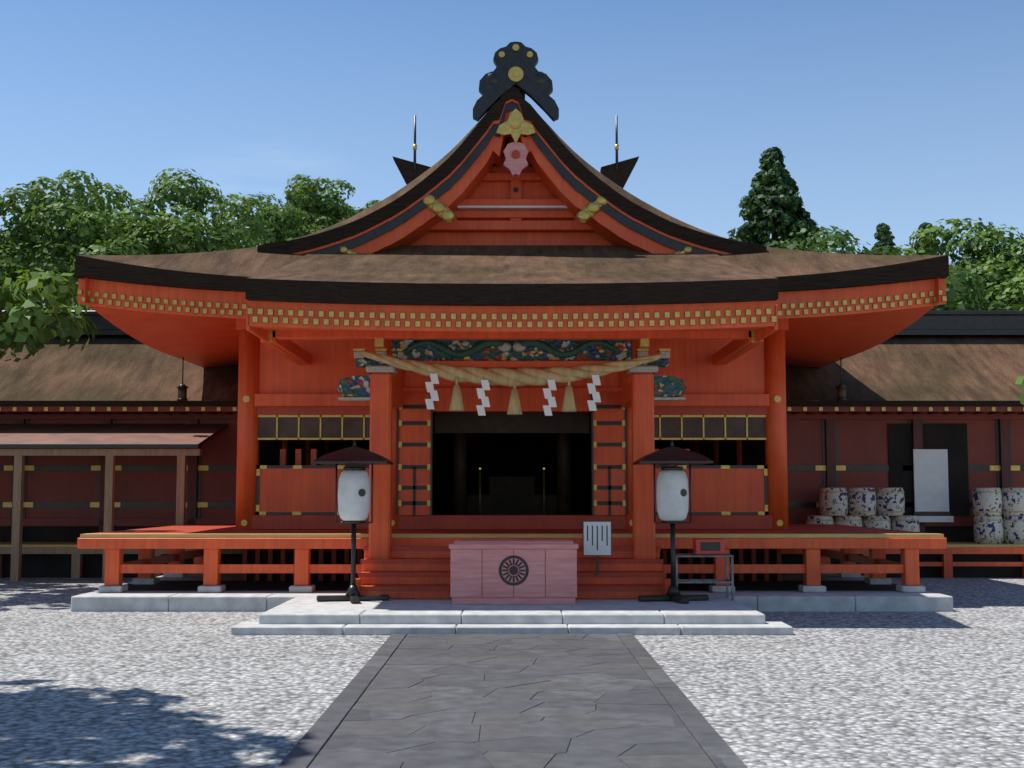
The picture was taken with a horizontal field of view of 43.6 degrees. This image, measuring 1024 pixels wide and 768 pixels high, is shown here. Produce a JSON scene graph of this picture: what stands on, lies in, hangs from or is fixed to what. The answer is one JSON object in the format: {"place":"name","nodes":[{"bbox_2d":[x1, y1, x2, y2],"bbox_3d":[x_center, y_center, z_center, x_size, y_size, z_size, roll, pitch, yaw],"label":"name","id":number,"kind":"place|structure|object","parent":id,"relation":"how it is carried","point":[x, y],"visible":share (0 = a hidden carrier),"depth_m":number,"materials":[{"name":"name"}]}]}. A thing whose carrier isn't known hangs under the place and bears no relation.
{"place":"outdoors","nodes":[
{"label":"outdoors","id":0,"kind":"place"},
{"bbox_2d":[0,578,1023,767],"bbox_3d":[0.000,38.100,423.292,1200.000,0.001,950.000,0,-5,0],"label":"ground","id":1,"kind":"structure","parent":0,"point":[168,689],"depth_m":10.54,"materials":[{"name":"grey gravel"}]},
{"bbox_2d":[0,256,31,310],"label":"tree","id":2,"kind":"object","parent":1,"relation":"on","point":[3,269],"visible":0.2,"depth_m":51.06,"materials":[{"name":"green plant"}]},
{"bbox_2d":[0,268,97,361],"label":"tree","id":3,"kind":"object","parent":1,"relation":"on","point":[34,334],"visible":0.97,"depth_m":19.80,"materials":[{"name":"green plant"}]},
{"bbox_2d":[0,424,227,580],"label":"canopy","id":4,"kind":"object","parent":1,"relation":"on","point":[105,435],"visible":0.84,"depth_m":23.12,"materials":[{"name":"brown wood"}]},
{"bbox_2d":[0,311,242,577],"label":"wing","id":5,"kind":"structure","parent":1,"relation":"on","point":[112,374],"depth_m":25.40,"materials":[{"name":"red wood"}]},
{"bbox_2d":[0,168,276,310],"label":"trees","id":6,"kind":"object","parent":1,"relation":"on","point":[49,245],"visible":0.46,"depth_m":52.72,"materials":[{"name":"green plant"}]},
{"bbox_2d":[68,236,302,310],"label":"tree","id":7,"kind":"object","parent":1,"relation":"on","point":[89,309],"depth_m":43.12,"materials":[{"name":"green plant"}]},
{"bbox_2d":[234,192,326,246],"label":"tree","id":8,"kind":"object","parent":1,"relation":"on","point":[279,217],"visible":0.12,"depth_m":69.37,"materials":[{"name":"green plant"}]},
{"bbox_2d":[282,174,378,236],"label":"tree","id":9,"kind":"object","parent":1,"relation":"on","point":[318,208],"visible":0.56,"depth_m":74.23,"materials":[{"name":"green plant"}]},
{"bbox_2d":[71,573,952,634],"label":"stone platform","id":10,"kind":"structure","parent":1,"relation":"on","point":[286,613],"depth_m":15.25,"materials":[{"name":"stone"}]},
{"bbox_2d":[313,440,393,603],"bbox_3d":[-2.027,1.746,16.411,0.920,2.044,0.920,0,-5,0],"label":"lantern","id":11,"kind":"object","parent":10,"relation":"on","point":[354,496],"visible":1,"depth_m":16.27,"materials":[{"name":"white paper"}]},
{"bbox_2d":[77,524,946,592],"bbox_3d":[0.000,2.745,20.761,12.180,0.802,6.160,0,-5,0],"label":"veranda","id":12,"kind":"object","parent":10,"relation":"on","point":[300,561],"visible":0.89,"depth_m":17.80,"materials":[{"name":"orange wood"}]},
{"bbox_2d":[235,318,788,529],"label":"shrine building facade","id":13,"kind":"structure","parent":12,"relation":"on","point":[531,467],"depth_m":20.27,"materials":[{"name":"orange wood"}]},
{"bbox_2d":[75,245,948,367],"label":"roof","id":14,"kind":"structure","parent":13,"relation":"on","point":[192,307],"depth_m":18.91,"materials":[{"name":"brown plant"}]},
{"bbox_2d":[257,41,766,253],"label":"gable","id":15,"kind":"structure","parent":14,"relation":"on","point":[511,167],"depth_m":20.86,"materials":[{"name":"orange wood"}]},
{"bbox_2d":[176,357,847,400],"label":"hanging lanterns","id":16,"kind":"object","parent":14,"relation":"hanging from","point":[182,391],"visible":0.45,"depth_m":24.02,"materials":[{"name":"black paint"}]},
{"bbox_2d":[356,546,670,598],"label":"stairs","id":17,"kind":"structure","parent":10,"relation":"on","point":[413,572],"depth_m":16.88,"materials":[{"name":"red wood"}]},
{"bbox_2d":[260,331,763,558],"bbox_3d":[0.000,1.067,18.708,6.800,3.792,3.140,0,-5,0],"label":"porch frame","id":18,"kind":"object","parent":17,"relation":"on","point":[382,392],"visible":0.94,"depth_m":17.51,"materials":[{"name":"wood"}]},
{"bbox_2d":[362,350,661,415],"bbox_3d":[0.000,-0.012,17.355,4.074,0.898,0.289,0,-5,0],"label":"shimenawa rope","id":19,"kind":"object","parent":18,"relation":"attached to","point":[487,378],"visible":1,"depth_m":17.28,"materials":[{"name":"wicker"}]},
{"bbox_2d":[583,521,611,574],"bbox_3d":[1.122,2.156,16.860,0.381,0.704,0.073,0,-5,0],"label":"notice sign","id":20,"kind":"object","parent":17,"relation":"on","point":[597,539],"visible":1,"depth_m":16.84,"materials":[{"name":"paper"}]},
{"bbox_2d":[449,540,578,603],"bbox_3d":[0.021,2.364,16.157,1.603,0.770,0.740,0,-5,0],"label":"offering box","id":21,"kind":"object","parent":10,"relation":"on","point":[513,571],"visible":1,"depth_m":15.81,"materials":[{"name":"pink wood"}]},
{"bbox_2d":[633,440,712,603],"bbox_3d":[2.060,1.746,16.411,0.920,2.044,0.920,0,-5,0],"label":"lantern","id":22,"kind":"object","parent":10,"relation":"on","point":[673,497],"visible":0.99,"depth_m":16.27,"materials":[{"name":"white paper"}]},
{"bbox_2d":[676,538,733,599],"bbox_3d":[2.469,2.400,16.630,0.755,0.779,0.450,0,-5,0],"label":"table with box","id":23,"kind":"object","parent":10,"relation":"on","point":[708,547],"visible":0.81,"depth_m":16.51,"materials":[{"name":"grey metal"}]},
{"bbox_2d":[727,146,819,250],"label":"cedar","id":24,"kind":"object","parent":1,"relation":"on","point":[772,204],"visible":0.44,"depth_m":50.03,"materials":[{"name":"green plant"}]},
{"bbox_2d":[801,226,963,302],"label":"tree","id":25,"kind":"object","parent":1,"relation":"on","point":[884,248],"visible":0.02,"depth_m":47.71,"materials":[{"name":"green plant"}]},
{"bbox_2d":[870,223,895,254],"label":"cedar","id":26,"kind":"object","parent":1,"relation":"on","point":[883,236],"visible":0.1,"depth_m":62.57,"materials":[{"name":"green plant"}]},
{"bbox_2d":[770,225,1023,310],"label":"tree","id":27,"kind":"object","parent":1,"relation":"on","point":[967,303],"visible":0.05,"depth_m":42.88,"materials":[{"name":"green plant"}]},
{"bbox_2d":[781,311,1023,577],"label":"wing","id":28,"kind":"structure","parent":1,"relation":"on","point":[927,416],"depth_m":25.43,"materials":[{"name":"red wood"}]},
{"bbox_2d":[806,488,1023,543],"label":"sake barrels","id":29,"kind":"object","parent":28,"relation":"on","point":[992,525],"visible":0.82,"depth_m":24.22,"materials":[{"name":"wicker"}]},
{"bbox_2d":[912,222,938,254],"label":"cedar","id":30,"kind":"object","parent":1,"relation":"on","point":[923,225],"visible":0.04,"depth_m":64.65,"materials":[{"name":"green plant"}]},
{"bbox_2d":[896,217,1023,310],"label":"tree","id":31,"kind":"object","parent":1,"relation":"on","point":[988,264],"visible":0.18,"depth_m":51.09,"materials":[{"name":"green plant"}]},
{"bbox_2d":[972,266,1023,310],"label":"tree","id":32,"kind":"object","parent":1,"relation":"on","point":[1002,294],"visible":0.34,"depth_m":47.50,"materials":[{"name":"green plant"}]},
{"bbox_2d":[277,633,746,767],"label":"path","id":33,"kind":"structure","parent":0,"point":[619,700],"depth_m":9.08,"materials":[{"name":"grey stone"}]},
{"bbox_2d":[0,0,1023,304],"label":"sky","id":34,"kind":"structure","parent":0,"point":[903,115],"materials":[{"name":"blue"}]},
{"bbox_2d":[392,115,638,187],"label":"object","id":35,"kind":"object","parent":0,"point":[617,173],"visible":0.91,"depth_m":42.78,"materials":[{"name":"black paint"}]},
{"bbox_2d":[1015,376,1023,404],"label":"edge leaves","id":36,"kind":"object","parent":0,"point":[1020,381],"visible":1,"depth_m":12.04,"materials":[{"name":"green plant"}]}
]}

